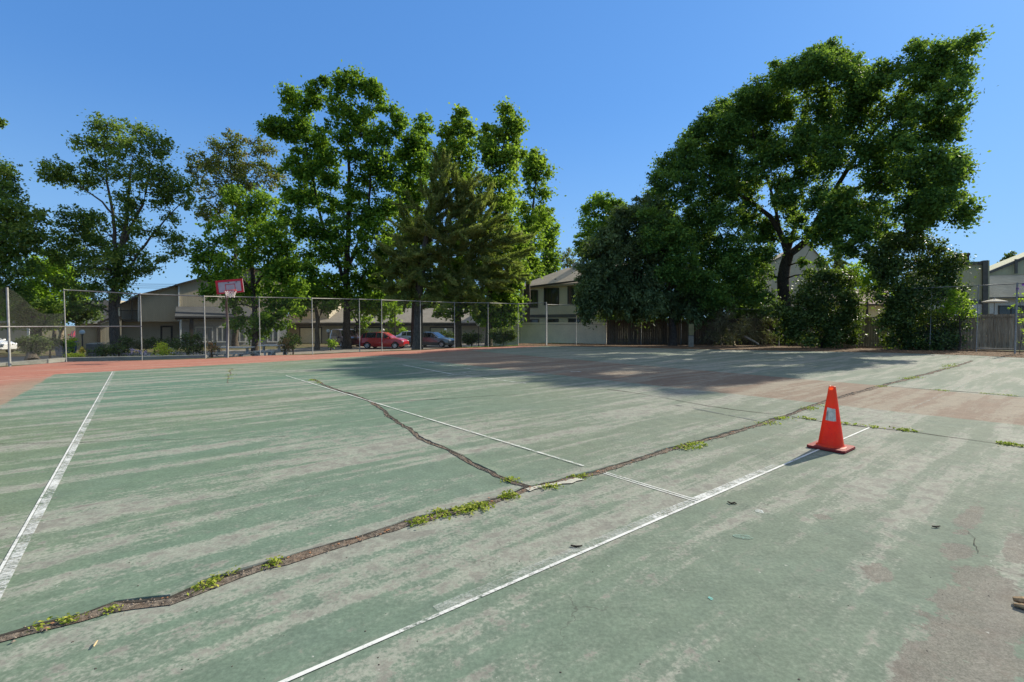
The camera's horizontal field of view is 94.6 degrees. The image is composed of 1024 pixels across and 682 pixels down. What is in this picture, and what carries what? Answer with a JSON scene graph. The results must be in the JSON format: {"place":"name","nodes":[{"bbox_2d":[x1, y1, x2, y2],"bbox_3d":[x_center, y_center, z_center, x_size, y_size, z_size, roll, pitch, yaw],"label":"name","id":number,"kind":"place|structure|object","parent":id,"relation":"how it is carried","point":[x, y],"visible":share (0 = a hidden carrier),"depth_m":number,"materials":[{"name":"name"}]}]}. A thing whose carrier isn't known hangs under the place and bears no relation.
{"place":"outdoors","nodes":[
{"label":"outdoors","id":0,"kind":"place"},
{"bbox_2d":[0,343,484,363],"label":"parking lot","id":1,"kind":"structure","parent":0,"point":[322,350],"depth_m":39.05,"materials":[{"name":"grey asphalt"}]},
{"bbox_2d":[86,343,104,356],"bbox_3d":[-27.807,0.587,31.537,0.800,0.940,0.665,0,2,0],"label":"utility cabinet","id":2,"kind":"object","parent":1,"relation":"on","point":[89,346],"visible":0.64,"depth_m":31.24,"materials":[{"name":"metal"}]},
{"bbox_2d":[330,329,358,346],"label":"parked van","id":3,"kind":"object","parent":1,"relation":"on","point":[354,341],"visible":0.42,"depth_m":45.15,"materials":[{"name":"grey metal"}]},
{"bbox_2d":[360,332,408,348],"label":"parked car","id":4,"kind":"object","parent":1,"relation":"on","point":[389,337],"visible":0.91,"depth_m":41.88,"materials":[{"name":"red metal"}]},
{"bbox_2d":[408,332,453,346],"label":"parked car","id":5,"kind":"object","parent":1,"relation":"on","point":[438,340],"visible":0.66,"depth_m":44.63,"materials":[{"name":"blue metal"}]},
{"bbox_2d":[432,345,513,348],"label":"lawn","id":6,"kind":"structure","parent":0,"point":[479,346],"depth_m":31.62,"materials":[{"name":"green plant"}]},
{"bbox_2d":[486,326,519,345],"bbox_3d":[-0.615,-0.352,32.989,2.267,1.575,1.832,-1,2,-16],"label":"hedge ball","id":7,"kind":"object","parent":6,"relation":"on","point":[499,333],"visible":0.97,"depth_m":32.75,"materials":[{"name":"green plant"}]},
{"bbox_2d":[0,346,1023,681],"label":"court surface","id":8,"kind":"object","parent":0,"point":[800,586],"visible":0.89,"depth_m":3.54,"materials":[{"name":"paint"}]},
{"bbox_2d":[27,616,62,631],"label":"weed clump","id":9,"kind":"object","parent":8,"relation":"on","point":[37,628],"visible":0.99,"depth_m":2.27,"materials":[{"name":"green plant"}]},
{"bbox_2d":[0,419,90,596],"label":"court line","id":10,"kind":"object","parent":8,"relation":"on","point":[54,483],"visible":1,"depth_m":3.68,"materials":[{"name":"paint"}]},
{"bbox_2d":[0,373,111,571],"bbox_3d":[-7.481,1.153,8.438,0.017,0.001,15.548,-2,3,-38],"label":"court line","id":11,"kind":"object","parent":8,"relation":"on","point":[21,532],"visible":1,"depth_m":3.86,"materials":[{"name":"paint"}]},
{"bbox_2d":[47,611,88,628],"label":"weed clump","id":12,"kind":"object","parent":8,"relation":"on","point":[67,617],"visible":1,"depth_m":2.30,"materials":[{"name":"green plant"}]},
{"bbox_2d":[187,565,240,595],"bbox_3d":[-1.677,1.330,2.648,0.142,0.051,0.279,0,2,10],"label":"weed clump","id":13,"kind":"object","parent":8,"relation":"on","point":[212,580],"visible":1,"depth_m":2.62,"materials":[{"name":"green plant"}]},
{"bbox_2d":[215,279,243,357],"bbox_3d":[-12.026,-0.891,20.000,1.544,3.498,0.795,1,2,31],"label":"basketball hoop","id":14,"kind":"object","parent":8,"relation":"on","point":[227,288],"visible":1,"depth_m":19.89,"materials":[{"name":"paint"}]},
{"bbox_2d":[261,555,283,569],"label":"weed clump","id":15,"kind":"object","parent":8,"relation":"on","point":[276,559],"visible":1,"depth_m":2.85,"materials":[{"name":"green plant"}]},
{"bbox_2d":[404,515,434,527],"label":"weed clump","id":16,"kind":"object","parent":8,"relation":"on","point":[421,520],"visible":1,"depth_m":3.45,"materials":[{"name":"green plant"}]},
{"bbox_2d":[315,380,527,486],"bbox_3d":[-2.495,1.150,8.389,0.353,0.010,10.032,-1,2,-32],"label":"pavement crack","id":17,"kind":"object","parent":8,"relation":"on","point":[455,454],"visible":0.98,"depth_m":5.56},
{"bbox_2d":[286,375,583,465],"bbox_3d":[-2.836,1.125,9.107,0.034,0.001,11.146,-2,3,-40],"label":"court line","id":18,"kind":"object","parent":8,"relation":"on","point":[451,425],"visible":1,"depth_m":6.68,"materials":[{"name":"paint"}]},
{"bbox_2d":[426,500,495,519],"bbox_3d":[-0.390,1.295,3.673,0.573,0.067,0.285,-1,2,-30],"label":"weed clump","id":19,"kind":"object","parent":8,"relation":"on","point":[468,505],"visible":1,"depth_m":3.66,"materials":[{"name":"green plant"}]},
{"bbox_2d":[0,361,969,641],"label":"pavement crack","id":20,"kind":"object","parent":8,"relation":"on","point":[192,591],"visible":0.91,"depth_m":2.82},
{"bbox_2d":[5,361,972,642],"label":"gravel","id":21,"kind":"structure","parent":8,"relation":"on","point":[389,531],"depth_m":4.28,"materials":[{"name":"grey gravel"}]},
{"bbox_2d":[497,489,520,499],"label":"weed clump","id":22,"kind":"object","parent":8,"relation":"on","point":[503,495],"visible":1,"depth_m":3.97,"materials":[{"name":"green plant"}]},
{"bbox_2d":[525,477,583,490],"bbox_3d":[0.399,1.291,4.271,0.604,0.004,0.106,-1,2,-31],"label":"crack patch","id":23,"kind":"object","parent":8,"relation":"on","point":[572,480],"visible":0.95,"depth_m":4.31,"materials":[{"name":"white concrete"}]},
{"bbox_2d":[279,427,870,681],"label":"court line","id":24,"kind":"object","parent":8,"relation":"on","point":[409,626],"visible":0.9,"depth_m":2.62,"materials":[{"name":"paint"}]},
{"bbox_2d":[673,441,707,449],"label":"weed clump","id":25,"kind":"object","parent":8,"relation":"on","point":[694,443],"visible":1,"depth_m":5.62,"materials":[{"name":"green plant"}]},
{"bbox_2d":[807,386,855,453],"bbox_3d":[3.743,0.890,5.534,0.392,0.726,0.392,-2,3,-38],"label":"traffic cone","id":26,"kind":"object","parent":8,"relation":"on","point":[831,437],"visible":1,"depth_m":5.47,"materials":[{"name":"plastic"}]},
{"bbox_2d":[996,440,1023,446],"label":"weed clump","id":27,"kind":"object","parent":8,"relation":"on","point":[1009,443],"visible":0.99,"depth_m":5.67,"materials":[{"name":"green plant"}]},
{"bbox_2d":[1012,596,1023,608],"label":"bark chunk","id":28,"kind":"object","parent":8,"relation":"on","point":[1019,600],"visible":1,"depth_m":2.43,"materials":[{"name":"brown wood"}]},
{"bbox_2d":[0,327,1023,366],"bbox_3d":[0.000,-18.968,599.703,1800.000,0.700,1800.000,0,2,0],"label":"ground","id":29,"kind":"structure","parent":0,"point":[13,354],"depth_m":38.33,"materials":[{"name":"brown soil"}]},
{"bbox_2d":[0,338,16,351],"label":"parked car","id":30,"kind":"object","parent":29,"relation":"on","point":[4,347],"visible":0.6,"depth_m":35.45,"materials":[{"name":"white metal"}]},
{"bbox_2d":[0,321,29,345],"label":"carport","id":31,"kind":"object","parent":29,"relation":"on","point":[3,334],"visible":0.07,"depth_m":48.79,"materials":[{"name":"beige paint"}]},
{"bbox_2d":[0,327,21,345],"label":"garage door","id":32,"kind":"structure","parent":31,"relation":"in","point":[3,334],"depth_m":48.77,"materials":[{"name":"beige paint"}]},
{"bbox_2d":[0,117,57,310],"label":"dark shade tree","id":33,"kind":"object","parent":29,"relation":"on","point":[23,238],"visible":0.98,"depth_m":29.62,"materials":[{"name":"green plant"}]},
{"bbox_2d":[12,333,56,360],"bbox_3d":[-19.627,0.374,19.436,1.526,1.484,1.132,1,2,25],"label":"pruned shrub","id":34,"kind":"object","parent":29,"relation":"on","point":[25,349],"visible":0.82,"depth_m":19.28,"materials":[{"name":"green plant"}]},
{"bbox_2d":[0,295,71,355],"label":"tree","id":35,"kind":"object","parent":29,"relation":"on","point":[47,308],"visible":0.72,"depth_m":32.82,"materials":[{"name":"green plant"}]},
{"bbox_2d":[38,334,67,358],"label":"long hedge","id":36,"kind":"object","parent":29,"relation":"on","point":[61,342],"visible":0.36,"depth_m":29.01,"materials":[{"name":"green plant"}]},
{"bbox_2d":[14,247,92,338],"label":"pale green tree","id":37,"kind":"object","parent":29,"relation":"on","point":[45,291],"visible":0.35,"depth_m":43.29,"materials":[{"name":"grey plant"}]},
{"bbox_2d":[36,298,106,339],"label":"tree","id":38,"kind":"object","parent":29,"relation":"on","point":[88,315],"visible":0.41,"depth_m":35.90,"materials":[{"name":"green plant"}]},
{"bbox_2d":[64,335,84,356],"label":"leafy shrub","id":39,"kind":"object","parent":29,"relation":"on","point":[70,342],"visible":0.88,"depth_m":27.87,"materials":[{"name":"green plant"}]},
{"bbox_2d":[83,342,116,356],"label":"round shrub","id":40,"kind":"object","parent":29,"relation":"on","point":[100,352],"visible":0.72,"depth_m":22.49,"materials":[{"name":"green plant"}]},
{"bbox_2d":[0,355,206,365],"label":"curb","id":41,"kind":"structure","parent":29,"relation":"on","point":[55,360],"depth_m":20.20,"materials":[{"name":"concrete"}]},
{"bbox_2d":[85,300,124,318],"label":"apartment building","id":42,"kind":"structure","parent":29,"relation":"on","point":[105,302],"depth_m":58.96,"materials":[{"name":"beige"}]},
{"bbox_2d":[29,109,201,354],"bbox_3d":[-28.160,-7.575,33.526,12.017,17.399,5.382,0,2,0],"label":"ash tree","id":43,"kind":"object","parent":29,"relation":"on","point":[115,254],"visible":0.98,"depth_m":33.37,"materials":[{"name":"green plant"}]},
{"bbox_2d":[101,338,130,356],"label":"round shrub","id":44,"kind":"object","parent":29,"relation":"on","point":[115,351],"visible":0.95,"depth_m":22.57,"materials":[{"name":"green plant"}]},
{"bbox_2d":[118,335,138,352],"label":"foundation shrub","id":45,"kind":"object","parent":29,"relation":"on","point":[128,341],"visible":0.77,"depth_m":33.95,"materials":[{"name":"green plant"}]},
{"bbox_2d":[130,337,153,353],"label":"foundation shrub","id":46,"kind":"object","parent":29,"relation":"on","point":[139,343],"visible":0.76,"depth_m":33.81,"materials":[{"name":"green plant"}]},
{"bbox_2d":[142,336,167,352],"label":"foundation shrub","id":47,"kind":"object","parent":29,"relation":"on","point":[154,341],"visible":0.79,"depth_m":33.85,"materials":[{"name":"green plant"}]},
{"bbox_2d":[150,341,175,355],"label":"golden shrub","id":48,"kind":"object","parent":29,"relation":"on","point":[161,352],"visible":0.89,"depth_m":23.14,"materials":[{"name":"green plant"}]},
{"bbox_2d":[75,268,286,349],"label":"townhouse","id":49,"kind":"structure","parent":29,"relation":"on","point":[190,287],"depth_m":45.29,"materials":[{"name":"beige paint"}]},
{"bbox_2d":[81,327,96,348],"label":"garage door","id":50,"kind":"structure","parent":49,"relation":"in","point":[90,330],"depth_m":41.64,"materials":[{"name":"beige paint"}]},
{"bbox_2d":[160,326,172,342],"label":"door","id":51,"kind":"structure","parent":49,"relation":"in","point":[166,330],"depth_m":45.77,"materials":[{"name":"beige paint"}]},
{"bbox_2d":[195,327,212,341],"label":"window","id":52,"kind":"structure","parent":49,"relation":"in","point":[209,335],"depth_m":46.80,"materials":[{"name":"grey glass"}]},
{"bbox_2d":[216,327,225,341],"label":"window","id":53,"kind":"structure","parent":49,"relation":"in","point":[218,339],"depth_m":47.63,"materials":[{"name":"grey glass"}]},
{"bbox_2d":[267,328,278,341],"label":"window","id":54,"kind":"structure","parent":49,"relation":"in","point":[272,335],"depth_m":51.03,"materials":[{"name":"grey glass"}]},
{"bbox_2d":[172,329,212,354],"bbox_3d":[-16.106,0.287,23.511,1.781,1.721,1.395,0,2,0],"label":"round shrub","id":55,"kind":"object","parent":29,"relation":"on","point":[195,336],"visible":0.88,"depth_m":23.52,"materials":[{"name":"green plant"}]},
{"bbox_2d":[202,340,222,357],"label":"flowering shrub","id":56,"kind":"object","parent":29,"relation":"on","point":[211,344],"visible":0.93,"depth_m":23.79,"materials":[{"name":"green plant"}]},
{"bbox_2d":[207,346,254,357],"bbox_3d":[-15.021,0.684,25.439,1.983,0.742,1.700,0,2,0],"label":"picnic table","id":57,"kind":"object","parent":29,"relation":"on","point":[247,351],"visible":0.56,"depth_m":25.25,"materials":[{"name":"paint"}]},
{"bbox_2d":[179,127,288,345],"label":"broadleaf tree","id":58,"kind":"object","parent":29,"relation":"on","point":[237,171],"visible":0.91,"depth_m":46.17,"materials":[{"name":"green plant"}]},
{"bbox_2d":[184,183,315,354],"bbox_3d":[-18.294,-4.837,33.097,8.918,11.885,4.928,0,2,0],"label":"broadleaf tree","id":59,"kind":"object","parent":29,"relation":"on","point":[273,268],"visible":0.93,"depth_m":32.43,"materials":[{"name":"green plant"}]},
{"bbox_2d":[253,345,286,355],"bbox_3d":[-13.324,0.586,26.236,1.159,0.742,1.700,0,2,0],"label":"picnic table","id":60,"kind":"object","parent":29,"relation":"on","point":[271,352],"visible":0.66,"depth_m":25.83,"materials":[{"name":"paint"}]},
{"bbox_2d":[0,287,546,365],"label":"chain link fence","id":61,"kind":"object","parent":29,"relation":"on","point":[8,323],"visible":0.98,"depth_m":20.46,"materials":[{"name":"metal"}]},
{"bbox_2d":[277,337,293,354],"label":"flowering shrub","id":62,"kind":"object","parent":29,"relation":"on","point":[284,346],"visible":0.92,"depth_m":25.55,"materials":[{"name":"green plant"}]},
{"bbox_2d":[276,331,301,353],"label":"leafy shrub","id":63,"kind":"object","parent":29,"relation":"on","point":[296,336],"visible":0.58,"depth_m":32.88,"materials":[{"name":"green plant"}]},
{"bbox_2d":[286,279,348,349],"bbox_3d":[-16.581,-2.195,39.953,5.543,6.159,3.489,0,2,0],"label":"tree","id":64,"kind":"object","parent":29,"relation":"on","point":[319,294],"visible":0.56,"depth_m":39.75,"materials":[{"name":"green plant"}]},
{"bbox_2d":[253,59,412,348],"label":"broadleaf tree","id":65,"kind":"object","parent":29,"relation":"on","point":[296,128],"visible":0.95,"depth_m":40.96,"materials":[{"name":"green plant"}]},
{"bbox_2d":[350,290,407,346],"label":"tree","id":66,"kind":"object","parent":29,"relation":"on","point":[384,314],"visible":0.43,"depth_m":45.63,"materials":[{"name":"green plant"}]},
{"bbox_2d":[287,301,519,342],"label":"garage block","id":67,"kind":"structure","parent":29,"relation":"on","point":[307,320],"depth_m":55.98,"materials":[{"name":"beige paint"}]},
{"bbox_2d":[299,327,321,342],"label":"garage door","id":68,"kind":"structure","parent":67,"relation":"in","point":[302,332],"depth_m":55.93,"materials":[{"name":"beige paint"}]},
{"bbox_2d":[430,327,453,337],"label":"garage door","id":69,"kind":"structure","parent":67,"relation":"in","point":[436,329],"depth_m":55.90,"materials":[{"name":"beige paint"}]},
{"bbox_2d":[384,112,435,346],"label":"columnar tree","id":70,"kind":"object","parent":29,"relation":"on","point":[414,141],"visible":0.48,"depth_m":43.49,"materials":[{"name":"green plant"}]},
{"bbox_2d":[367,148,537,349],"bbox_3d":[-4.152,-6.170,33.231,11.870,14.196,5.764,0,2,0],"label":"pine tree","id":71,"kind":"object","parent":29,"relation":"on","point":[427,230],"visible":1,"depth_m":32.42,"materials":[{"name":"green plant"}]},
{"bbox_2d":[421,102,491,346],"bbox_3d":[-3.923,-9.255,38.770,6.827,20.360,5.201,-1,2,-16],"label":"columnar tree","id":72,"kind":"object","parent":29,"relation":"on","point":[459,128],"visible":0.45,"depth_m":38.06,"materials":[{"name":"green plant"}]},
{"bbox_2d":[462,330,483,346],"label":"leafy shrub","id":73,"kind":"object","parent":29,"relation":"on","point":[473,338],"visible":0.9,"depth_m":44.89,"materials":[{"name":"green plant"}]},
{"bbox_2d":[467,96,535,345],"bbox_3d":[-0.829,-8.941,36.269,5.476,19.462,4.937,0,2,0],"label":"columnar tree","id":74,"kind":"object","parent":29,"relation":"on","point":[511,155],"visible":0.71,"depth_m":35.76,"materials":[{"name":"green plant"}]},
{"bbox_2d":[513,146,566,321],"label":"columnar tree","id":75,"kind":"object","parent":29,"relation":"on","point":[538,217],"visible":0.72,"depth_m":42.05,"materials":[{"name":"green plant"}]},
{"bbox_2d":[530,206,565,280],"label":"columnar tree","id":76,"kind":"object","parent":29,"relation":"on","point":[550,255],"visible":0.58,"depth_m":61.30,"materials":[{"name":"green plant"}]},
{"bbox_2d":[492,322,605,345],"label":"garden wall","id":77,"kind":"structure","parent":29,"relation":"on","point":[568,335],"depth_m":37.35,"materials":[{"name":"beige paint"}]},
{"bbox_2d":[559,247,579,268],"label":"broadleaf tree","id":78,"kind":"object","parent":29,"relation":"on","point":[569,261],"visible":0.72,"depth_m":84.06,"materials":[{"name":"green plant"}]},
{"bbox_2d":[520,263,633,333],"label":"two storey house","id":79,"kind":"structure","parent":29,"relation":"on","point":[555,287],"depth_m":45.48,"materials":[{"name":"grey"}]},
{"bbox_2d":[524,290,537,307],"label":"window","id":80,"kind":"structure","parent":79,"relation":"in","point":[533,293],"depth_m":46.75,"materials":[{"name":"black glass"}]},
{"bbox_2d":[544,288,558,304],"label":"window","id":81,"kind":"structure","parent":79,"relation":"in","point":[551,295],"depth_m":45.28,"materials":[{"name":"black glass"}]},
{"bbox_2d":[567,286,578,303],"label":"window","id":82,"kind":"structure","parent":79,"relation":"in","point":[570,293],"depth_m":43.94,"materials":[{"name":"glass"}]},
{"bbox_2d":[570,189,632,261],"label":"broadleaf tree","id":83,"kind":"object","parent":29,"relation":"on","point":[602,202],"visible":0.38,"depth_m":58.94,"materials":[{"name":"green plant"}]},
{"bbox_2d":[721,284,778,326],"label":"shade tree","id":84,"kind":"object","parent":29,"relation":"on","point":[743,311],"visible":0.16,"depth_m":38.65,"materials":[{"name":"green plant"}]},
{"bbox_2d":[631,24,998,344],"bbox_3d":[17.616,-9.776,30.811,19.475,20.580,11.812,1,2,30],"label":"oak tree","id":85,"kind":"object","parent":29,"relation":"on","point":[928,199],"visible":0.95,"depth_m":29.98,"materials":[{"name":"green plant"}]},
{"bbox_2d":[758,243,888,339],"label":"gabled house","id":86,"kind":"structure","parent":29,"relation":"on","point":[813,254],"depth_m":45.24,"materials":[{"name":"paint"}]},
{"bbox_2d":[828,187,855,289],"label":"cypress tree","id":87,"kind":"object","parent":29,"relation":"on","point":[840,263],"visible":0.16,"depth_m":47.14,"materials":[{"name":"green plant"}]},
{"bbox_2d":[841,259,888,333],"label":"tree","id":88,"kind":"object","parent":29,"relation":"on","point":[866,279],"visible":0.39,"depth_m":36.47,"materials":[{"name":"green plant"}]},
{"bbox_2d":[907,253,989,330],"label":"sage house","id":89,"kind":"structure","parent":29,"relation":"on","point":[982,276],"depth_m":33.68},
{"bbox_2d":[990,252,1023,333],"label":"shingled house","id":90,"kind":"structure","parent":29,"relation":"on","point":[1008,271],"depth_m":38.44,"materials":[{"name":"beige"}]},
{"bbox_2d":[998,306,1023,313],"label":"window","id":91,"kind":"structure","parent":90,"relation":"in","point":[1000,308],"depth_m":37.44,"materials":[{"name":"grey glass"}]},
{"bbox_2d":[0,0,1023,325],"label":"sky","id":92,"kind":"structure","parent":0,"point":[604,86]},
{"bbox_2d":[518,343,1023,357],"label":"dirt strip","id":93,"kind":"object","parent":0,"point":[778,347],"visible":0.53,"depth_m":28.58,"materials":[{"name":"brown soil"}]},
{"bbox_2d":[569,192,739,345],"bbox_3d":[9.886,-4.958,32.413,11.912,10.807,5.621,0,2,0],"label":"drooping evergreen","id":94,"kind":"object","parent":93,"relation":"on","point":[606,286],"visible":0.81,"depth_m":31.88,"materials":[{"name":"green plant"}]},
{"bbox_2d":[547,304,779,344],"bbox_3d":[10.280,-1.095,33.203,15.634,2.987,1.864,0,2,3],"label":"chain link fence","id":95,"kind":"object","parent":93,"relation":"on","point":[629,325],"visible":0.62,"depth_m":33.43,"materials":[{"name":"metal"}]},
{"bbox_2d":[688,324,693,346],"bbox_3d":[11.696,-0.365,30.867,0.360,1.490,0.150,0,2,0],"label":"board post","id":96,"kind":"object","parent":93,"relation":"on","point":[690,335],"visible":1,"depth_m":30.81,"materials":[{"name":"grey wood"}]},
{"bbox_2d":[607,317,777,343],"bbox_3d":[13.277,-0.758,34.835,12.478,2.000,0.151,0,2,2],"label":"wooden fence","id":97,"kind":"object","parent":93,"relation":"on","point":[627,335],"visible":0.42,"depth_m":34.87,"materials":[{"name":"brown wood"}]},
{"bbox_2d":[699,306,780,346],"bbox_3d":[15.428,-0.865,31.739,5.701,3.386,2.464,0,2,0],"label":"dry vine thicket","id":98,"kind":"object","parent":93,"relation":"on","point":[735,326],"visible":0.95,"depth_m":31.52,"materials":[{"name":"green plant"}]},
{"bbox_2d":[518,343,1023,359],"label":"leaf litter","id":99,"kind":"object","parent":93,"relation":"on","point":[991,351],"visible":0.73,"depth_m":26.20,"materials":[{"name":"brown plant"}]},
{"bbox_2d":[750,260,869,347],"bbox_3d":[18.502,-2.027,29.227,7.515,5.882,3.828,0,2,0],"label":"shrub","id":100,"kind":"object","parent":93,"relation":"on","point":[816,313],"visible":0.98,"depth_m":29.02,"materials":[{"name":"green plant"}]},
{"bbox_2d":[796,314,1023,350],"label":"wooden fence","id":101,"kind":"object","parent":93,"relation":"on","point":[869,340],"visible":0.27,"depth_m":27.19,"materials":[{"name":"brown wood"}]},
{"bbox_2d":[859,219,983,349],"bbox_3d":[23.345,-3.059,27.287,7.008,8.108,3.422,0,2,0],"label":"shrub","id":102,"kind":"object","parent":93,"relation":"on","point":[902,305],"visible":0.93,"depth_m":26.84,"materials":[{"name":"green plant"}]},
{"bbox_2d":[887,283,1023,353],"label":"chain link fence","id":103,"kind":"object","parent":93,"relation":"on","point":[1015,310],"visible":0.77,"depth_m":24.87,"materials":[{"name":"metal"}]},
{"bbox_2d":[1007,284,1023,353],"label":"climbing vine","id":104,"kind":"object","parent":103,"relation":"attached to","point":[1008,308],"visible":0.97,"depth_m":23.36,"materials":[{"name":"green plant"}]},
{"bbox_2d":[935,287,981,350],"bbox_3d":[24.704,-1.200,26.252,2.152,3.690,2.071,1,2,36],"label":"leafy shrub","id":105,"kind":"object","parent":93,"relation":"on","point":[949,310],"visible":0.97,"depth_m":26.12,"materials":[{"name":"green plant"}]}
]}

